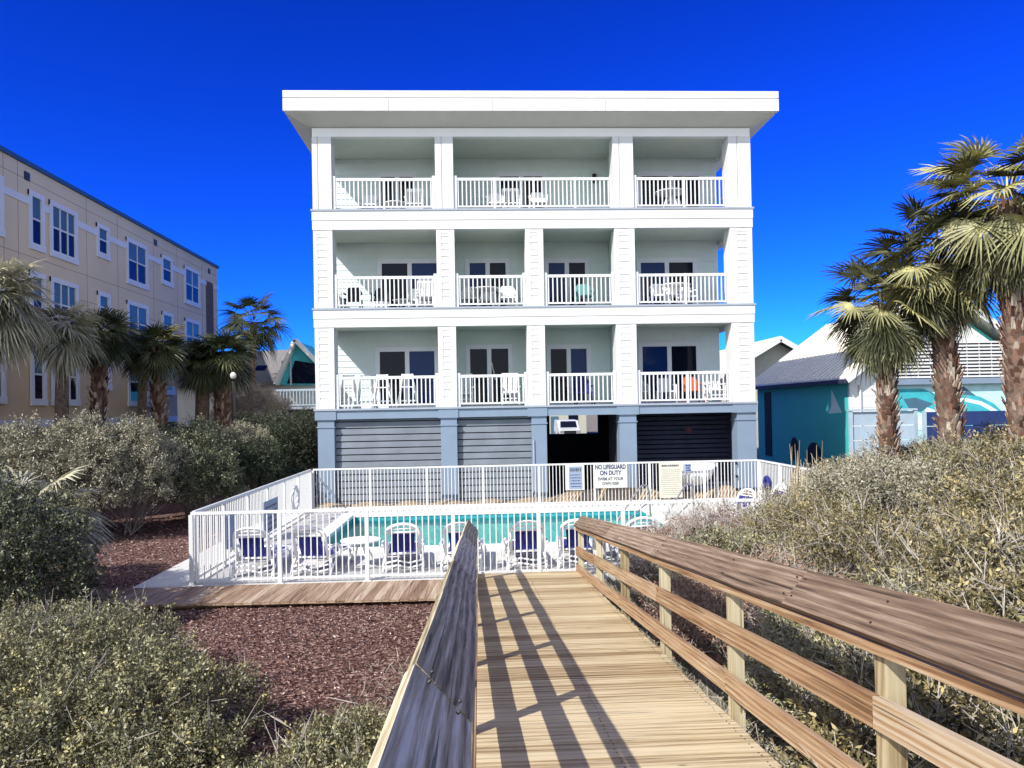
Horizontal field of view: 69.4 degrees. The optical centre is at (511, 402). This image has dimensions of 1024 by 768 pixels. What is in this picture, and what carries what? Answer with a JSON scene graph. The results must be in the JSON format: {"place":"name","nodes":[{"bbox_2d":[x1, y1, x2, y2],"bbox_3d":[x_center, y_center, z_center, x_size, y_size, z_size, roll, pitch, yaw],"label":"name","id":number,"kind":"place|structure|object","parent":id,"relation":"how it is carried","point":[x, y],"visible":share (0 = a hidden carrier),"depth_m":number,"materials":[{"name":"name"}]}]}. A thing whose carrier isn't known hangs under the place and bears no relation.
{"place":"outdoors","nodes":[
{"label":"outdoors","id":0,"kind":"place"},
{"bbox_2d":[0,415,1018,767],"bbox_3d":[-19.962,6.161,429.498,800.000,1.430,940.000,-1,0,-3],"label":"ground","id":1,"kind":"structure","parent":0,"point":[170,509],"depth_m":10.15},
{"bbox_2d":[0,255,68,375],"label":"cabbage palm","id":2,"kind":"object","parent":1,"relation":"on","point":[20,317],"visible":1,"depth_m":18.41,"materials":[{"name":"plant"}]},
{"bbox_2d":[0,409,102,506],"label":"hedge shrub","id":3,"kind":"object","parent":1,"relation":"on","point":[4,430],"visible":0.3,"depth_m":17.09,"materials":[{"name":"green plant"}]},
{"bbox_2d":[0,456,116,642],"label":"evergreen shrub","id":4,"kind":"object","parent":1,"relation":"on","point":[12,559],"visible":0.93,"depth_m":9.73,"materials":[{"name":"green plant"}]},
{"bbox_2d":[0,455,117,604],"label":"evergreen shrub","id":5,"kind":"object","parent":1,"relation":"on","point":[87,504],"visible":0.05,"depth_m":12.31,"materials":[{"name":"green plant"}]},
{"bbox_2d":[0,464,118,617],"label":"dwarf palmetto","id":6,"kind":"object","parent":1,"relation":"on","point":[87,512],"visible":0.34,"depth_m":11.13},
{"bbox_2d":[24,299,109,429],"bbox_3d":[-13.098,0.363,21.771,2.520,6.716,2.625,-1,0,-3],"label":"cabbage palm","id":7,"kind":"object","parent":1,"relation":"on","point":[65,354],"visible":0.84,"depth_m":21.46,"materials":[{"name":"plant"}]},
{"bbox_2d":[1,406,202,534],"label":"hedge shrub","id":8,"kind":"object","parent":1,"relation":"on","point":[123,457],"visible":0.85,"depth_m":17.79,"materials":[{"name":"green plant"}]},
{"bbox_2d":[65,306,144,511],"bbox_3d":[-12.979,0.327,23.418,2.629,6.804,2.352,-1,-1,-39],"label":"cabbage palm","id":9,"kind":"object","parent":1,"relation":"on","point":[113,349],"visible":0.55,"depth_m":23.27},
{"bbox_2d":[0,591,212,688],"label":"leggy twig bush","id":10,"kind":"object","parent":1,"relation":"on","point":[75,610],"visible":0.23,"depth_m":8.37,"materials":[{"name":"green plant"}]},
{"bbox_2d":[0,145,218,448],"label":"tan building","id":11,"kind":"structure","parent":1,"relation":"on","point":[93,252],"depth_m":32.43,"materials":[{"name":"paint"}]},
{"bbox_2d":[0,175,5,237],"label":"window","id":12,"kind":"structure","parent":11,"relation":"in","point":[2,222],"depth_m":26.57,"materials":[{"name":"white paint"}]},
{"bbox_2d":[27,189,45,253],"bbox_3d":[-18.442,-7.012,28.702,0.083,2.252,1.090,-1,0,-3],"label":"window","id":13,"kind":"structure","parent":11,"relation":"in","point":[36,206],"depth_m":28.71,"materials":[{"name":"white paint"}]},
{"bbox_2d":[28,270,45,313],"bbox_3d":[-18.387,-3.932,28.677,0.083,2.252,1.090,-1,0,-3],"label":"window","id":14,"kind":"structure","parent":11,"relation":"in","point":[40,275],"depth_m":28.78,"materials":[{"name":"white paint"}]},
{"bbox_2d":[29,347,47,405],"bbox_3d":[-18.334,-1.013,28.653,0.083,2.252,1.090,-1,0,-3],"label":"window","id":15,"kind":"structure","parent":11,"relation":"in","point":[38,382],"depth_m":28.62,"materials":[{"name":"white paint"}]},
{"bbox_2d":[48,199,78,265],"bbox_3d":[-18.531,-6.995,30.600,0.083,2.252,2.130,-1,0,-3],"label":"window","id":16,"kind":"structure","parent":11,"relation":"in","point":[63,221],"depth_m":30.54,"materials":[{"name":"glass"}]},
{"bbox_2d":[49,276,78,327],"bbox_3d":[-18.475,-3.915,30.575,0.083,2.252,2.130,-1,0,-3],"label":"window","id":17,"kind":"structure","parent":11,"relation":"in","point":[67,293],"depth_m":30.47,"materials":[{"name":"glass"}]},
{"bbox_2d":[50,367,80,405],"bbox_3d":[-18.423,-0.996,30.551,0.083,2.252,2.130,-1,0,-3],"label":"window","id":18,"kind":"structure","parent":11,"relation":"in","point":[74,389],"depth_m":31.01,"materials":[{"name":"white paint"}]},
{"bbox_2d":[96,222,110,260],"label":"window","id":19,"kind":"structure","parent":11,"relation":"in","point":[103,232],"depth_m":33.80,"materials":[{"name":"white paint"}]},
{"bbox_2d":[125,237,148,290],"bbox_3d":[-18.838,-6.945,37.203,0.083,2.272,2.410,-1,0,-3],"label":"window","id":20,"kind":"structure","parent":11,"relation":"in","point":[137,275],"depth_m":37.16,"materials":[{"name":"glass"}]},
{"bbox_2d":[126,300,148,334],"bbox_3d":[-18.783,-3.866,37.178,0.083,2.272,2.410,-1,0,-3],"label":"window","id":21,"kind":"structure","parent":11,"relation":"in","point":[140,311],"depth_m":37.14,"materials":[{"name":"glass"}]},
{"bbox_2d":[127,374,150,405],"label":"window","id":22,"kind":"structure","parent":11,"relation":"in","point":[132,392],"depth_m":36.52,"materials":[{"name":"glass"}]},
{"bbox_2d":[160,254,173,287],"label":"window","id":23,"kind":"structure","parent":11,"relation":"in","point":[167,263],"depth_m":40.75,"materials":[{"name":"glass"}]},
{"bbox_2d":[184,265,200,308],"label":"window","id":24,"kind":"structure","parent":11,"relation":"in","point":[191,276],"depth_m":44.32,"materials":[{"name":"glass"}]},
{"bbox_2d":[184,317,200,342],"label":"window","id":25,"kind":"structure","parent":11,"relation":"in","point":[193,326],"depth_m":44.17,"materials":[{"name":"glass"}]},
{"bbox_2d":[5,514,261,602],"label":"bark mulch","id":26,"kind":"object","parent":1,"relation":"on","point":[154,526],"visible":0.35,"depth_m":16.96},
{"bbox_2d":[114,326,168,498],"bbox_3d":[-13.351,0.454,26.623,2.455,6.608,2.309,-1,0,-3],"label":"cabbage palm","id":27,"kind":"object","parent":1,"relation":"on","point":[142,404],"visible":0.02,"depth_m":26.49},
{"bbox_2d":[0,581,283,767],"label":"wax myrtle bush","id":28,"kind":"object","parent":1,"relation":"on","point":[124,737],"visible":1,"depth_m":5.91,"materials":[{"name":"green plant"}]},
{"bbox_2d":[117,320,193,502],"bbox_3d":[-12.255,0.460,25.459,2.546,6.551,2.696,-1,0,-3],"label":"cabbage palm","id":29,"kind":"object","parent":1,"relation":"on","point":[154,363],"visible":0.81,"depth_m":25.19,"materials":[{"name":"plant"}]},
{"bbox_2d":[141,414,250,525],"bbox_3d":[-8.743,1.807,20.688,3.856,3.065,3.018,-1,-1,35],"label":"hedge shrub","id":30,"kind":"object","parent":1,"relation":"on","point":[215,460],"visible":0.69,"depth_m":19.89,"materials":[{"name":"green plant"}]},
{"bbox_2d":[171,337,233,488],"bbox_3d":[-12.464,0.502,29.885,2.846,6.548,2.732,-1,0,-3],"label":"cabbage palm","id":31,"kind":"object","parent":1,"relation":"on","point":[202,402],"visible":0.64,"depth_m":29.50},
{"bbox_2d":[0,601,433,767],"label":"bark mulch","id":32,"kind":"object","parent":1,"relation":"on","point":[305,628],"visible":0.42,"depth_m":9.32,"materials":[{"name":"wood"}]},
{"bbox_2d":[182,328,261,432],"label":"cabbage palm","id":33,"kind":"object","parent":1,"relation":"on","point":[238,364],"visible":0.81,"depth_m":29.96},
{"bbox_2d":[165,339,316,474],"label":"shingled house","id":34,"kind":"structure","parent":1,"relation":"on","point":[290,372],"depth_m":35.78,"materials":[{"name":"grey"}]},
{"bbox_2d":[44,579,442,609],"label":"side walkway","id":35,"kind":"structure","parent":1,"relation":"on","point":[301,594],"depth_m":11.83,"materials":[{"name":"wood"}]},
{"bbox_2d":[220,418,279,509],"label":"hedge shrub","id":36,"kind":"object","parent":1,"relation":"on","point":[242,432],"visible":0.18,"depth_m":22.84,"materials":[{"name":"green plant"}]},
{"bbox_2d":[209,380,297,479],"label":"shrub","id":37,"kind":"object","parent":1,"relation":"on","point":[270,400],"visible":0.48,"depth_m":32.69,"materials":[{"name":"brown plant"}]},
{"bbox_2d":[217,292,293,421],"bbox_3d":[-11.822,-0.721,33.910,3.720,9.032,3.578,-1,0,-3],"label":"fan palm","id":38,"kind":"object","parent":1,"relation":"on","point":[237,322],"visible":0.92,"depth_m":33.81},
{"bbox_2d":[217,416,317,509],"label":"hedge shrub","id":39,"kind":"object","parent":1,"relation":"on","point":[302,445],"visible":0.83,"depth_m":22.57,"materials":[{"name":"green plant"}]},
{"bbox_2d":[226,404,318,495],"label":"hedge shrub","id":40,"kind":"object","parent":1,"relation":"on","point":[262,421],"visible":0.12,"depth_m":26.51,"materials":[{"name":"green plant"}]},
{"bbox_2d":[236,687,387,767],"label":"wax myrtle bush","id":41,"kind":"object","parent":1,"relation":"on","point":[335,734],"visible":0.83,"depth_m":5.33,"materials":[{"name":"green plant"}]},
{"bbox_2d":[330,648,410,750],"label":"dune grass","id":42,"kind":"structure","parent":1,"relation":"on","point":[381,682],"depth_m":8.04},
{"bbox_2d":[134,501,763,587],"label":"pool deck","id":43,"kind":"structure","parent":1,"relation":"on","point":[177,575],"depth_m":14.28,"materials":[{"name":"concrete"}]},
{"bbox_2d":[192,469,311,584],"bbox_3d":[-5.778,2.580,17.478,0.140,1.275,9.200,-1,0,-3],"label":"pool fence","id":44,"kind":"object","parent":43,"relation":"on","point":[284,488],"visible":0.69,"depth_m":15.94,"materials":[{"name":"white metal"}]},
{"bbox_2d":[263,496,277,532],"bbox_3d":[-5.712,2.671,17.530,0.023,0.750,1.200,-1,0,-3],"label":"pool sign","id":45,"kind":"object","parent":44,"relation":"attached to","point":[271,504],"visible":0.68,"depth_m":17.45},
{"bbox_2d":[230,527,291,577],"bbox_3d":[-4.737,2.715,14.112,0.800,0.965,1.813,-1,0,-3],"label":"chair","id":46,"kind":"object","parent":43,"relation":"on","point":[257,547],"visible":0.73,"depth_m":13.40,"materials":[{"name":"white plastic"}]},
{"bbox_2d":[288,526,353,575],"bbox_3d":[-3.591,2.694,14.101,0.800,0.965,1.813,-1,0,4],"label":"chair","id":47,"kind":"object","parent":43,"relation":"on","point":[314,547],"visible":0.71,"depth_m":13.39,"materials":[{"name":"white plastic"}]},
{"bbox_2d":[340,536,380,568],"bbox_3d":[-2.894,2.882,14.155,0.760,0.531,0.760,-1,0,-3],"label":"side table","id":48,"kind":"object","parent":43,"relation":"on","point":[357,540],"visible":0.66,"depth_m":14.06,"materials":[{"name":"white plastic"}]},
{"bbox_2d":[381,523,424,573],"bbox_3d":[-2.099,2.669,14.293,0.800,0.965,1.813,-1,0,-8],"label":"patio chair","id":49,"kind":"object","parent":43,"relation":"on","point":[407,544],"visible":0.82,"depth_m":13.58,"materials":[{"name":"white plastic"}]},
{"bbox_2d":[439,522,486,571],"bbox_3d":[-0.917,2.647,14.269,0.800,0.965,1.813,-1,0,1],"label":"patio chair","id":50,"kind":"object","parent":43,"relation":"on","point":[480,544],"visible":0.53,"depth_m":13.55,"materials":[{"name":"white plastic"}]},
{"bbox_2d":[500,520,548,569],"bbox_3d":[0.201,2.627,14.322,0.800,0.965,1.813,-1,0,-6],"label":"patio chair","id":51,"kind":"object","parent":43,"relation":"on","point":[517,542],"visible":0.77,"depth_m":13.60,"materials":[{"name":"white plastic"}]},
{"bbox_2d":[312,459,758,508],"bbox_3d":[0.823,2.502,22.441,13.690,1.275,0.140,-1,0,-3],"label":"pool fence","id":52,"kind":"object","parent":43,"relation":"on","point":[514,465],"visible":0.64,"depth_m":22.39,"materials":[{"name":"white metal"}]},
{"bbox_2d":[565,465,584,489],"bbox_3d":[1.906,2.269,22.419,0.580,0.760,0.030,-1,0,-3],"label":"pool sign","id":53,"kind":"object","parent":52,"relation":"attached to","point":[574,477],"visible":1,"depth_m":22.41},
{"bbox_2d":[594,462,626,487],"bbox_3d":[2.999,2.210,22.473,1.010,0.760,0.024,-1,0,-3],"label":"pool sign","id":54,"kind":"object","parent":52,"relation":"attached to","point":[610,475],"visible":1,"depth_m":22.46,"materials":[{"name":"white"}]},
{"bbox_2d":[659,462,682,497],"bbox_3d":[4.840,2.363,22.556,0.710,1.070,0.026,-1,0,-3],"label":"pool sign","id":55,"kind":"object","parent":52,"relation":"attached to","point":[670,479],"visible":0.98,"depth_m":22.55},
{"bbox_2d":[186,497,928,586],"bbox_3d":[1.230,2.418,13.150,13.740,1.275,0.140,-1,0,-3],"label":"pool fence","id":56,"kind":"object","parent":43,"relation":"on","point":[367,575],"visible":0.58,"depth_m":12.98,"materials":[{"name":"white metal"}]},
{"bbox_2d":[555,519,595,568],"bbox_3d":[1.244,2.610,14.410,0.800,0.965,1.813,-1,0,2],"label":"patio chair","id":57,"kind":"object","parent":43,"relation":"on","point":[566,542],"visible":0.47,"depth_m":13.71,"materials":[{"name":"white plastic"}]},
{"bbox_2d":[758,460,913,512],"bbox_3d":[7.806,2.341,18.112,0.140,1.275,9.200,-1,0,-3],"label":"pool fence","id":58,"kind":"object","parent":43,"relation":"on","point":[761,467],"visible":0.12,"depth_m":21.45,"materials":[{"name":"white metal"}]},
{"bbox_2d":[297,506,687,553],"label":"swimming pool","id":59,"kind":"structure","parent":1,"relation":"in","point":[462,519],"depth_m":21.22,"materials":[{"name":"liquid"}]},
{"bbox_2d":[315,484,762,507],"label":"pool deck","id":60,"kind":"structure","parent":1,"relation":"on","point":[588,496],"depth_m":22.98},
{"bbox_2d":[476,571,781,767],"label":"boardwalk","id":61,"kind":"structure","parent":1,"relation":"on","point":[574,670],"depth_m":5.77,"materials":[{"name":"brown wood"}]},
{"bbox_2d":[367,520,477,767],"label":"boardwalk railing","id":62,"kind":"object","parent":61,"relation":"attached to","point":[431,721],"visible":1,"depth_m":2.15,"materials":[{"name":"grey wood"}]},
{"bbox_2d":[573,516,1023,767],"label":"boardwalk railing","id":63,"kind":"object","parent":61,"relation":"attached to","point":[969,651],"visible":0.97,"depth_m":3.61,"materials":[{"name":"brown wood"}]},
{"bbox_2d":[673,462,716,498],"bbox_3d":[5.712,2.477,23.012,1.406,1.218,0.150,-1,0,-3],"label":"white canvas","id":64,"kind":"object","parent":1,"relation":"on","point":[694,476],"visible":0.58,"depth_m":23.01,"materials":[{"name":"fabric"}]},
{"bbox_2d":[611,489,784,613],"bbox_3d":[2.670,2.239,11.438,2.339,1.650,4.000,-1,-1,37],"label":"brown dune bush","id":65,"kind":"object","parent":1,"relation":"on","point":[684,524],"visible":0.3,"depth_m":11.64,"materials":[{"name":"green plant"}]},
{"bbox_2d":[631,521,831,624],"bbox_3d":[2.975,2.243,10.055,2.716,1.370,2.636,-1,0,-3],"label":"dune scrub bush","id":66,"kind":"object","parent":1,"relation":"on","point":[716,537],"visible":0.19,"depth_m":9.93,"materials":[{"name":"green plant"}]},
{"bbox_2d":[637,535,857,679],"bbox_3d":[2.605,2.189,7.971,2.641,1.497,2.545,-1,0,-3],"label":"dune scrub bush","id":67,"kind":"object","parent":1,"relation":"on","point":[706,597],"visible":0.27,"depth_m":7.82,"materials":[{"name":"brown plant"}]},
{"bbox_2d":[587,565,911,767],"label":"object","id":68,"kind":"structure","parent":1,"relation":"on","point":[707,686],"depth_m":7.52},
{"bbox_2d":[720,477,877,551],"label":"dune scrub bush","id":69,"kind":"object","parent":1,"relation":"on","point":[778,493],"visible":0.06,"depth_m":13.20,"materials":[{"name":"green plant"}]},
{"bbox_2d":[726,488,910,565],"bbox_3d":[4.518,1.895,10.912,2.746,1.341,2.438,-1,0,-3],"label":"dune scrub bush","id":70,"kind":"object","parent":1,"relation":"on","point":[784,515],"visible":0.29,"depth_m":10.96,"materials":[{"name":"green plant"}]},
{"bbox_2d":[782,440,916,503],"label":"dune scrub bush","id":71,"kind":"object","parent":1,"relation":"on","point":[823,460],"visible":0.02,"depth_m":16.75,"materials":[{"name":"green plant"}]},
{"bbox_2d":[707,556,1009,765],"bbox_3d":[2.806,2.045,5.945,2.717,1.586,2.479,-1,0,-3],"label":"dune scrub bush","id":72,"kind":"object","parent":1,"relation":"on","point":[799,640],"visible":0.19,"depth_m":5.61,"materials":[{"name":"green plant"}]},
{"bbox_2d":[794,432,931,517],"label":"dune scrub bush","id":73,"kind":"object","parent":1,"relation":"on","point":[873,443],"visible":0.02,"depth_m":13.57,"materials":[{"name":"green plant"}]},
{"bbox_2d":[790,440,863,495],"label":"dry reed clump","id":74,"kind":"object","parent":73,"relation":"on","point":[797,471],"visible":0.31,"depth_m":14.01,"materials":[{"name":"plant"}]},
{"bbox_2d":[766,486,975,594],"bbox_3d":[4.493,1.760,8.730,2.811,1.480,2.482,-1,-1,25],"label":"dune scrub bush","id":75,"kind":"object","parent":1,"relation":"on","point":[879,531],"visible":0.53,"depth_m":8.53,"materials":[{"name":"green plant"}]},
{"bbox_2d":[796,444,963,528],"bbox_3d":[5.646,1.329,11.295,2.212,1.434,2.720,-1,-1,-22],"label":"dune scrub bush","id":76,"kind":"object","parent":1,"relation":"on","point":[893,486],"visible":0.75,"depth_m":10.93,"materials":[{"name":"grey plant"}]},
{"bbox_2d":[755,306,1006,470],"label":"mural building","id":77,"kind":"structure","parent":1,"relation":"on","point":[809,394],"depth_m":30.90,"materials":[{"name":"teal paint"}]},
{"bbox_2d":[764,392,771,455],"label":"side door","id":78,"kind":"structure","parent":77,"relation":"in","point":[767,395],"depth_m":37.19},
{"bbox_2d":[807,248,957,462],"bbox_3d":[8.363,-0.379,16.391,3.220,6.130,3.173,-1,0,-3],"label":"fan palm","id":79,"kind":"object","parent":1,"relation":"on","point":[882,345],"visible":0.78,"depth_m":16.17,"materials":[{"name":"plant"}]},
{"bbox_2d":[847,408,917,459],"bbox_3d":[12.849,1.599,25.602,2.440,2.760,0.180,-1,0,-3],"label":"board fence","id":80,"kind":"object","parent":1,"relation":"on","point":[908,419],"visible":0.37,"depth_m":25.59,"materials":[{"name":"paint"}]},
{"bbox_2d":[760,615,1023,767],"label":"dune scrub bush","id":81,"kind":"object","parent":1,"relation":"on","point":[949,707],"visible":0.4,"depth_m":4.08,"materials":[{"name":"green plant"}]},
{"bbox_2d":[849,187,1000,454],"bbox_3d":[9.281,-1.014,15.936,3.548,7.379,3.696,-1,0,-3],"label":"fan palm","id":82,"kind":"object","parent":1,"relation":"on","point":[951,318],"visible":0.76,"depth_m":15.74,"materials":[{"name":"plant"}]},
{"bbox_2d":[898,433,991,462],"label":"dune scrub bush","id":83,"kind":"object","parent":1,"relation":"on","point":[902,448],"visible":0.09,"depth_m":17.17,"materials":[{"name":"green plant"}]},
{"bbox_2d":[872,491,1023,600],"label":"dune scrub bush","id":84,"kind":"object","parent":1,"relation":"on","point":[945,552],"visible":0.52,"depth_m":6.57,"materials":[{"name":"green plant"}]},
{"bbox_2d":[895,423,1008,525],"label":"dune scrub bush","id":85,"kind":"object","parent":1,"relation":"on","point":[942,449],"visible":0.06,"depth_m":14.01,"materials":[{"name":"green plant"}]},
{"bbox_2d":[901,133,1023,449],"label":"fan palm","id":86,"kind":"object","parent":1,"relation":"on","point":[1000,266],"visible":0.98,"depth_m":14.55,"materials":[{"name":"plant"}]},
{"bbox_2d":[905,421,1023,510],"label":"dune scrub bush","id":87,"kind":"object","parent":1,"relation":"on","point":[992,456],"visible":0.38,"depth_m":10.93,"materials":[{"name":"green plant"}]},
{"bbox_2d":[922,411,1006,447],"bbox_3d":[15.615,1.597,25.346,3.100,2.660,0.110,-1,0,-3],"label":"board fence","id":88,"kind":"object","parent":1,"relation":"on","point":[974,417],"visible":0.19,"depth_m":25.36,"materials":[{"name":"blue paint"}]},
{"bbox_2d":[907,449,1023,536],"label":"dune scrub bush","id":89,"kind":"object","parent":1,"relation":"on","point":[971,497],"visible":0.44,"depth_m":8.57,"materials":[{"name":"green plant"}]},
{"bbox_2d":[912,544,1023,719],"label":"dune scrub bush","id":90,"kind":"object","parent":1,"relation":"on","point":[999,597],"visible":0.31,"depth_m":5.33,"materials":[{"name":"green plant"}]},
{"bbox_2d":[965,417,1007,451],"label":"dune scrub bush","id":91,"kind":"object","parent":1,"relation":"on","point":[993,431],"visible":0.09,"depth_m":17.55,"materials":[{"name":"green plant"}]},
{"bbox_2d":[0,0,1023,351],"label":"sky","id":92,"kind":"structure","parent":0,"point":[170,114],"materials":[{"name":"blue"}]},
{"bbox_2d":[282,90,778,503],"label":"beach house","id":93,"kind":"structure","parent":0,"point":[599,168],"depth_m":23.47,"materials":[{"name":"white paint"}]},
{"bbox_2d":[377,172,416,208],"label":"sliding door","id":94,"kind":"structure","parent":93,"relation":"in","point":[379,174],"depth_m":25.59,"materials":[{"name":"glass"}]},
{"bbox_2d":[375,346,438,407],"bbox_3d":[-3.613,-0.871,25.571,2.180,2.110,0.095,-1,0,-3],"label":"sliding door","id":95,"kind":"structure","parent":93,"relation":"in","point":[392,361],"depth_m":25.56,"materials":[{"name":"glass"}]},
{"bbox_2d":[377,258,436,306],"bbox_3d":[-3.534,-3.963,25.603,2.210,2.030,0.095,-1,0,-3],"label":"sliding door","id":96,"kind":"structure","parent":93,"relation":"in","point":[418,266],"depth_m":25.58,"materials":[{"name":"glass"}]},
{"bbox_2d":[465,258,510,305],"bbox_3d":[-0.837,-4.005,25.729,1.550,2.020,0.095,-1,0,-3],"label":"sliding door","id":97,"kind":"structure","parent":93,"relation":"in","point":[473,266],"depth_m":25.71,"materials":[{"name":"glass"}]},
{"bbox_2d":[465,344,513,406],"bbox_3d":[-0.782,-0.946,25.704,1.630,2.160,0.095,-1,0,-3],"label":"sliding door","id":98,"kind":"structure","parent":93,"relation":"in","point":[479,357],"depth_m":25.69,"materials":[{"name":"glass"}]},
{"bbox_2d":[495,172,545,207],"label":"sliding door","id":99,"kind":"structure","parent":93,"relation":"in","point":[497,174],"depth_m":25.80,"materials":[{"name":"glass"}]},
{"bbox_2d":[544,258,589,305],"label":"sliding door","id":100,"kind":"structure","parent":93,"relation":"in","point":[552,266],"depth_m":25.85,"materials":[{"name":"glass"}]},
{"bbox_2d":[546,344,591,404],"bbox_3d":[1.990,-0.975,25.833,1.560,2.120,0.095,-1,0,-3],"label":"sliding door","id":101,"kind":"structure","parent":93,"relation":"in","point":[560,358],"depth_m":25.82,"materials":[{"name":"glass"}]},
{"bbox_2d":[636,258,697,303],"bbox_3d":[5.455,-4.096,26.022,2.150,1.980,0.095,-1,0,-3],"label":"sliding door","id":102,"kind":"structure","parent":93,"relation":"in","point":[644,265],"depth_m":26.00,"materials":[{"name":"glass"}]},
{"bbox_2d":[638,341,701,402],"bbox_3d":[5.540,-1.057,25.999,2.210,2.160,0.095,-1,0,-3],"label":"sliding door","id":103,"kind":"structure","parent":93,"relation":"in","point":[685,355],"depth_m":25.99,"materials":[{"name":"glass"}]},
{"bbox_2d":[637,171,703,206],"bbox_3d":[5.590,-7.164,26.056,2.330,1.950,0.095,-1,0,-3],"label":"sliding door","id":104,"kind":"structure","parent":93,"relation":"in","point":[640,173],"depth_m":26.04,"materials":[{"name":"glass"}]},
{"bbox_2d":[587,432,768,463],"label":"parking street","id":105,"kind":"structure","parent":0,"point":[757,448],"depth_m":46.77,"materials":[{"name":"asphalt"}]},
{"bbox_2d":[554,419,580,433],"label":"parked car","id":106,"kind":"object","parent":105,"relation":"on","point":[568,426],"visible":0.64,"depth_m":63.31,"materials":[{"name":"white paint"}]},
{"bbox_2d":[549,415,586,433],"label":"roadside cottage","id":107,"kind":"structure","parent":105,"relation":"on","point":[581,419],"depth_m":78.32,"materials":[{"name":"beige"}]},
{"bbox_2d":[720,336,797,447],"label":"cream house","id":108,"kind":"structure","parent":0,"point":[770,352],"depth_m":51.09,"materials":[{"name":"beige"}]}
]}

